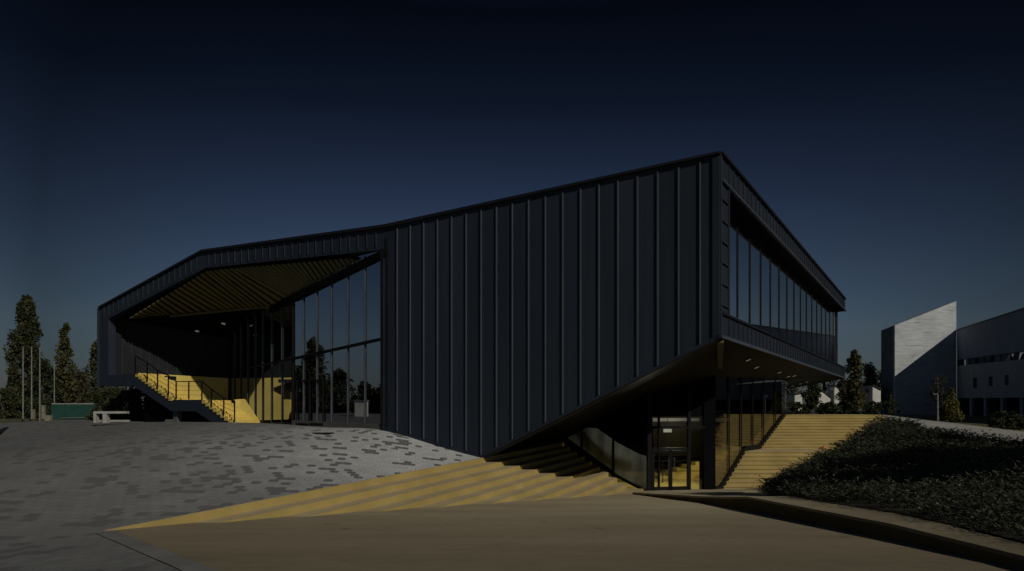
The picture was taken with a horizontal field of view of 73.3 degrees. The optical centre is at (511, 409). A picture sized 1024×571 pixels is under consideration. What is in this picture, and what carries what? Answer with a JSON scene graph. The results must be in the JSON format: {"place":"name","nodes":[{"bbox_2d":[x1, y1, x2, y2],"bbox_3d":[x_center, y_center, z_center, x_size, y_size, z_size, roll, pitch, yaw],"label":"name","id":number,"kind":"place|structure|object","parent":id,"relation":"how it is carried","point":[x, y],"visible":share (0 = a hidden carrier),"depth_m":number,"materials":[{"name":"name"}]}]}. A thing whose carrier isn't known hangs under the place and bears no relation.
{"place":"outdoors","nodes":[
{"label":"outdoors","id":0,"kind":"place"},
{"bbox_2d":[54,362,54,402],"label":"flagpole","id":1,"kind":"object","parent":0,"point":[54,382],"visible":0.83,"depth_m":65.98,"materials":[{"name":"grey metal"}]},
{"bbox_2d":[0,420,479,570],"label":"paved plaza","id":2,"kind":"structure","parent":0,"point":[70,490],"depth_m":17.79,"materials":[{"name":"grey stone"}]},
{"bbox_2d":[0,427,8,432],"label":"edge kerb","id":3,"kind":"structure","parent":2,"relation":"on","point":[4,429],"depth_m":33.20,"materials":[{"name":"black concrete"}]},
{"bbox_2d":[93,411,129,422],"bbox_3d":[-19.493,0.374,33.540,1.575,0.567,0.380,0,0,0],"label":"concrete bench","id":4,"kind":"object","parent":2,"relation":"on","point":[105,416],"visible":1,"depth_m":33.35,"materials":[{"name":"white paint"}]},
{"bbox_2d":[97,531,217,570],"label":"paving border","id":5,"kind":"object","parent":2,"relation":"on","point":[174,559],"visible":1,"depth_m":8.65,"materials":[{"name":"stone"}]},
{"bbox_2d":[165,419,175,421],"bbox_3d":[-16.646,0.596,33.550,0.505,0.217,0.300,0,0,0],"label":"stair footing","id":6,"kind":"object","parent":2,"relation":"on","point":[170,420],"visible":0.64,"depth_m":33.40,"materials":[{"name":"grey concrete"}]},
{"bbox_2d":[100,355,257,422],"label":"external staircase","id":7,"kind":"structure","parent":2,"relation":"on","point":[166,398],"depth_m":33.85,"materials":[{"name":"yellow wood"}]},
{"bbox_2d":[235,399,259,422],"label":"yellow parapet","id":8,"kind":"structure","parent":2,"relation":"on","point":[243,404],"depth_m":33.39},
{"bbox_2d":[0,410,1023,463],"bbox_3d":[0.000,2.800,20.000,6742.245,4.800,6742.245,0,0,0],"label":"ground","id":9,"kind":"structure","parent":0,"point":[982,421],"depth_m":54.75,"materials":[{"name":"grey concrete"}]},
{"bbox_2d":[0,388,25,418],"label":"shrub","id":10,"kind":"object","parent":9,"relation":"on","point":[8,404],"visible":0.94,"depth_m":61.97,"materials":[{"name":"green plant"}]},
{"bbox_2d":[0,396,30,418],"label":"shrub","id":11,"kind":"object","parent":9,"relation":"on","point":[16,409],"visible":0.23,"depth_m":64.48,"materials":[{"name":"green plant"}]},
{"bbox_2d":[2,294,43,417],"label":"poplar tree","id":12,"kind":"object","parent":9,"relation":"on","point":[26,335],"visible":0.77,"depth_m":74.21,"materials":[{"name":"green plant"}]},
{"bbox_2d":[22,347,23,418],"bbox_3d":[-36.934,-2.007,52.000,0.129,5.420,0.129,0,0,23],"label":"flagpole","id":13,"kind":"object","parent":9,"relation":"on","point":[23,383],"visible":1,"depth_m":51.98,"materials":[{"name":"grey metal"}]},
{"bbox_2d":[19,397,38,417],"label":"shrub","id":14,"kind":"object","parent":9,"relation":"on","point":[27,402],"visible":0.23,"depth_m":65.73,"materials":[{"name":"green plant"}]},
{"bbox_2d":[31,347,32,418],"bbox_3d":[-36.288,-2.007,52.000,0.129,5.420,0.129,0,0,-23],"label":"flagpole","id":15,"kind":"object","parent":9,"relation":"on","point":[31,383],"visible":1,"depth_m":51.96,"materials":[{"name":"grey metal"}]},
{"bbox_2d":[30,409,35,418],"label":"gate pier","id":16,"kind":"structure","parent":9,"relation":"on","point":[33,413],"depth_m":59.89,"materials":[{"name":"beige concrete"}]},
{"bbox_2d":[24,399,50,417],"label":"shrub","id":17,"kind":"object","parent":9,"relation":"on","point":[48,409],"visible":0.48,"depth_m":65.80,"materials":[{"name":"green plant"}]},
{"bbox_2d":[39,348,40,420],"bbox_3d":[-34.983,-1.855,51.000,0.129,5.420,0.129,0,0,-23],"label":"flagpole","id":18,"kind":"object","parent":9,"relation":"on","point":[39,389],"visible":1,"depth_m":50.96,"materials":[{"name":"grey metal"}]},
{"bbox_2d":[41,405,45,418],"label":"gate pier","id":19,"kind":"structure","parent":9,"relation":"on","point":[43,410],"depth_m":59.89,"materials":[{"name":"beige concrete"}]},
{"bbox_2d":[29,357,65,402],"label":"leafy tree","id":20,"kind":"object","parent":9,"relation":"on","point":[46,373],"visible":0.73,"depth_m":71.94,"materials":[{"name":"green plant"}]},
{"bbox_2d":[44,415,51,420],"bbox_3d":[-36.370,0.670,54.000,0.460,0.470,0.340,0,0,0],"label":"utility cabinet","id":21,"kind":"object","parent":9,"relation":"on","point":[47,417],"visible":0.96,"depth_m":53.85,"materials":[{"name":"beige metal"}]},
{"bbox_2d":[43,397,55,414],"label":"shrub","id":22,"kind":"object","parent":9,"relation":"on","point":[50,401],"visible":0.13,"depth_m":67.91,"materials":[{"name":"green plant"}]},
{"bbox_2d":[46,370,74,398],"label":"leafy tree","id":23,"kind":"object","parent":9,"relation":"on","point":[48,394],"visible":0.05,"depth_m":83.66,"materials":[{"name":"green plant"}]},
{"bbox_2d":[52,322,78,402],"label":"poplar tree","id":24,"kind":"object","parent":9,"relation":"on","point":[62,365],"visible":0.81,"depth_m":77.74,"materials":[{"name":"green plant"}]},
{"bbox_2d":[51,403,94,419],"bbox_3d":[-36.979,0.218,57.968,3.605,1.446,0.165,0,0,0],"label":"screen fence","id":25,"kind":"object","parent":9,"relation":"on","point":[70,411],"visible":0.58,"depth_m":58.00,"materials":[{"name":"green"}]},
{"bbox_2d":[70,368,90,402],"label":"leafy tree","id":26,"kind":"object","parent":9,"relation":"on","point":[81,381],"visible":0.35,"depth_m":84.50,"materials":[{"name":"green plant"}]},
{"bbox_2d":[75,378,103,405],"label":"leafy tree","id":27,"kind":"object","parent":9,"relation":"on","point":[80,397],"visible":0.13,"depth_m":79.24,"materials":[{"name":"green plant"}]},
{"bbox_2d":[82,340,109,409],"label":"poplar tree","id":28,"kind":"object","parent":9,"relation":"on","point":[92,368],"visible":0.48,"depth_m":69.38,"materials":[{"name":"green plant"}]},
{"bbox_2d":[84,386,128,419],"bbox_3d":[-27.244,-0.271,47.007,3.326,2.991,2.693,0,0,-25],"label":"shrub","id":29,"kind":"object","parent":9,"relation":"on","point":[111,396],"visible":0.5,"depth_m":46.46,"materials":[{"name":"green plant"}]},
{"bbox_2d":[113,387,144,419],"bbox_3d":[-25.282,-0.170,45.920,2.543,3.027,2.551,0,0,0],"label":"shrub","id":30,"kind":"object","parent":9,"relation":"on","point":[132,396],"visible":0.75,"depth_m":45.47,"materials":[{"name":"green plant"}]},
{"bbox_2d":[97,151,845,490],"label":"pavilion building","id":31,"kind":"structure","parent":9,"relation":"on","point":[617,319],"depth_m":26.03,"materials":[{"name":"grey metal"}]},
{"bbox_2d":[296,379,309,425],"bbox_3d":[-9.259,-0.271,30.296,0.999,2.071,0.153,0,0,40],"label":"glazed door","id":32,"kind":"structure","parent":31,"relation":"in","point":[300,424],"depth_m":30.21,"materials":[{"name":"black metal"}]},
{"bbox_2d":[309,379,323,425],"bbox_3d":[-8.464,-0.266,29.633,1.013,2.026,0.153,0,0,40],"label":"glazed door","id":33,"kind":"structure","parent":31,"relation":"in","point":[311,424],"depth_m":29.55,"materials":[{"name":"black metal"}]},
{"bbox_2d":[652,450,669,490],"bbox_3d":[5.809,2.424,26.678,0.800,1.663,0.151,0,0,-12],"label":"entrance door","id":34,"kind":"structure","parent":31,"relation":"in","point":[653,451],"depth_m":26.67,"materials":[{"name":"black metal"}]},
{"bbox_2d":[663,416,671,431],"bbox_3d":[6.665,0.344,29.500,0.340,1.270,0.120,0,0,0],"label":"hanging light","id":35,"kind":"object","parent":31,"relation":"hanging from","point":[667,430],"visible":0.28,"depth_m":29.44,"materials":[{"name":"white"}]},
{"bbox_2d":[670,450,689,489],"bbox_3d":[6.551,2.424,26.837,0.825,1.663,0.156,0,0,-12],"label":"entrance door","id":36,"kind":"structure","parent":31,"relation":"in","point":[687,487],"depth_m":26.87,"materials":[{"name":"black metal"}]},
{"bbox_2d":[730,210,834,361],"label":"ribbon window","id":37,"kind":"structure","parent":31,"relation":"in","point":[766,294],"depth_m":28.83,"materials":[{"name":"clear glass"}]},
{"bbox_2d":[788,392,802,411],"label":"white house","id":38,"kind":"structure","parent":9,"relation":"on","point":[794,397],"depth_m":86.09,"materials":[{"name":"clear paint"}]},
{"bbox_2d":[785,380,808,405],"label":"leafy tree","id":39,"kind":"object","parent":9,"relation":"on","point":[793,390],"visible":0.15,"depth_m":99.40,"materials":[{"name":"green plant"}]},
{"bbox_2d":[788,401,809,413],"bbox_3d":[22.408,0.023,53.860,1.970,1.430,1.596,0,0,-45],"label":"shrub","id":40,"kind":"object","parent":9,"relation":"on","point":[796,406],"visible":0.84,"depth_m":53.68,"materials":[{"name":"green plant"}]},
{"bbox_2d":[800,384,822,413],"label":"leafy tree","id":41,"kind":"object","parent":9,"relation":"on","point":[812,401],"visible":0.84,"depth_m":81.66,"materials":[{"name":"green plant"}]},
{"bbox_2d":[810,386,831,413],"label":"white house","id":42,"kind":"structure","parent":9,"relation":"on","point":[825,398],"depth_m":88.00,"materials":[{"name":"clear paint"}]},
{"bbox_2d":[814,403,827,413],"bbox_3d":[24.361,0.092,54.002,1.358,1.292,1.527,0,0,0],"label":"shrub","id":43,"kind":"object","parent":9,"relation":"on","point":[818,408],"visible":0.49,"depth_m":53.93,"materials":[{"name":"green plant"}]},
{"bbox_2d":[803,380,841,400],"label":"leafy tree","id":44,"kind":"object","parent":9,"relation":"on","point":[824,387],"visible":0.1,"depth_m":111.77,"materials":[{"name":"green plant"}]},
{"bbox_2d":[819,401,839,413],"bbox_3d":[23.165,0.038,49.897,1.502,1.335,1.603,0,0,-18],"label":"shrub","id":45,"kind":"object","parent":9,"relation":"on","point":[833,407],"visible":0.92,"depth_m":49.75,"materials":[{"name":"green plant"}]},
{"bbox_2d":[827,385,838,412],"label":"white house","id":46,"kind":"structure","parent":9,"relation":"on","point":[830,388],"depth_m":92.60,"materials":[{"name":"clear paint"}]},
{"bbox_2d":[834,379,847,405],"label":"leafy tree","id":47,"kind":"object","parent":9,"relation":"on","point":[841,385],"visible":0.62,"depth_m":83.63,"materials":[{"name":"green plant"}]},
{"bbox_2d":[836,402,862,413],"bbox_3d":[25.414,0.055,52.005,1.961,1.333,1.334,0,0,23],"label":"shrub","id":48,"kind":"object","parent":9,"relation":"on","point":[851,408],"visible":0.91,"depth_m":51.70,"materials":[{"name":"green plant"}]},
{"bbox_2d":[844,349,867,410],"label":"poplar tree","id":49,"kind":"object","parent":9,"relation":"on","point":[856,393],"visible":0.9,"depth_m":67.66,"materials":[{"name":"green plant"}]},
{"bbox_2d":[850,388,868,414],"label":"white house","id":50,"kind":"structure","parent":9,"relation":"on","point":[866,398],"depth_m":80.00,"materials":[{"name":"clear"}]},
{"bbox_2d":[860,362,880,387],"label":"leafy tree","id":51,"kind":"object","parent":9,"relation":"on","point":[869,371],"visible":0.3,"depth_m":111.41,"materials":[{"name":"green plant"}]},
{"bbox_2d":[863,384,881,414],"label":"white house","id":52,"kind":"structure","parent":9,"relation":"on","point":[874,393],"depth_m":79.00,"materials":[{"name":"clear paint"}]},
{"bbox_2d":[863,401,883,414],"bbox_3d":[30.470,0.009,58.018,1.700,1.522,1.498,0,0,0],"label":"shrub","id":53,"kind":"object","parent":9,"relation":"on","point":[870,407],"visible":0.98,"depth_m":57.83,"materials":[{"name":"green plant"}]},
{"bbox_2d":[864,377,887,409],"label":"leafy tree","id":54,"kind":"object","parent":9,"relation":"on","point":[872,381],"visible":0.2,"depth_m":103.53,"materials":[{"name":"green plant"}]},
{"bbox_2d":[882,394,900,415],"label":"shrub","id":55,"kind":"object","parent":9,"relation":"on","point":[887,405],"visible":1,"depth_m":65.88,"materials":[{"name":"green plant"}]},
{"bbox_2d":[881,301,955,414],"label":"concrete tower","id":56,"kind":"structure","parent":9,"relation":"on","point":[918,353],"depth_m":100.00,"materials":[{"name":"grey concrete"}]},
{"bbox_2d":[925,373,948,420],"bbox_3d":[36.958,-1.080,59.871,1.842,4.122,2.050,0,0,40],"label":"sapling tree","id":57,"kind":"object","parent":9,"relation":"on","point":[932,394],"visible":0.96,"depth_m":59.95,"materials":[{"name":"green plant"}]},
{"bbox_2d":[937,394,938,420],"bbox_3d":[28.320,-0.157,46.000,0.370,1.805,0.140,0,0,0],"label":"lamp post","id":58,"kind":"object","parent":9,"relation":"on","point":[937,409],"visible":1,"depth_m":45.96,"materials":[{"name":"grey metal"}]},
{"bbox_2d":[936,388,964,422],"bbox_3d":[31.889,-0.207,49.907,1.687,2.785,1.776,0,0,0],"label":"conifer tree","id":59,"kind":"object","parent":9,"relation":"on","point":[949,409],"visible":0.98,"depth_m":49.73,"materials":[{"name":"green plant"}]},
{"bbox_2d":[956,308,1023,415],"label":"long building","id":60,"kind":"structure","parent":9,"relation":"on","point":[990,365],"depth_m":82.86,"materials":[{"name":"stone"}]},
{"bbox_2d":[973,378,976,387],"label":"window","id":61,"kind":"structure","parent":60,"relation":"in","point":[974,379],"depth_m":89.63,"materials":[{"name":"black glass"}]},
{"bbox_2d":[961,352,1023,364],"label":"strip window","id":62,"kind":"structure","parent":60,"relation":"in","point":[1015,355],"depth_m":82.46,"materials":[{"name":"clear glass"}]},
{"bbox_2d":[1005,375,1007,384],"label":"window","id":63,"kind":"structure","parent":60,"relation":"in","point":[1006,376],"depth_m":75.84,"materials":[{"name":"black glass"}]},
{"bbox_2d":[987,410,1014,427],"bbox_3d":[31.149,0.656,43.937,1.328,1.239,1.398,0,0,0],"label":"hedge shrub","id":64,"kind":"object","parent":9,"relation":"on","point":[998,417],"visible":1,"depth_m":43.85,"materials":[{"name":"green plant"}]},
{"bbox_2d":[998,411,1023,428],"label":"hedge shrub","id":65,"kind":"object","parent":9,"relation":"on","point":[1013,414],"visible":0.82,"depth_m":43.71,"materials":[{"name":"green plant"}]},
{"bbox_2d":[0,0,1023,409],"label":"sky","id":66,"kind":"structure","parent":0,"point":[138,138],"materials":[{"name":"blue"}]},
{"bbox_2d":[113,494,1023,570],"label":"sand court","id":67,"kind":"object","parent":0,"point":[623,532],"visible":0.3,"depth_m":10.03,"materials":[{"name":"sand"}]},
{"bbox_2d":[104,442,643,530],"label":"terrace steps","id":68,"kind":"structure","parent":67,"relation":"on","point":[540,471],"depth_m":20.31,"materials":[{"name":"beige wood"}]},
{"bbox_2d":[634,488,1023,570],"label":"kerb walk","id":69,"kind":"structure","parent":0,"point":[929,534],"depth_m":11.23,"materials":[{"name":"beige concrete"}]},
{"bbox_2d":[766,444,1023,540],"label":"planting soil","id":70,"kind":"structure","parent":0,"point":[872,505],"depth_m":12.10,"materials":[{"name":"brown soil"}]},
{"bbox_2d":[724,414,884,488],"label":"side steps","id":71,"kind":"structure","parent":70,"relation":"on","point":[793,438],"depth_m":32.64,"materials":[{"name":"beige wood"}]},
{"bbox_2d":[752,414,1023,537],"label":"ground cover","id":72,"kind":"object","parent":70,"relation":"on","point":[925,460],"visible":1,"depth_m":17.50,"materials":[{"name":"green plant"}]},
{"bbox_2d":[884,415,1023,443],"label":"path","id":73,"kind":"structure","parent":0,"point":[978,429],"depth_m":36.04,"materials":[{"name":"concrete"}]}
]}

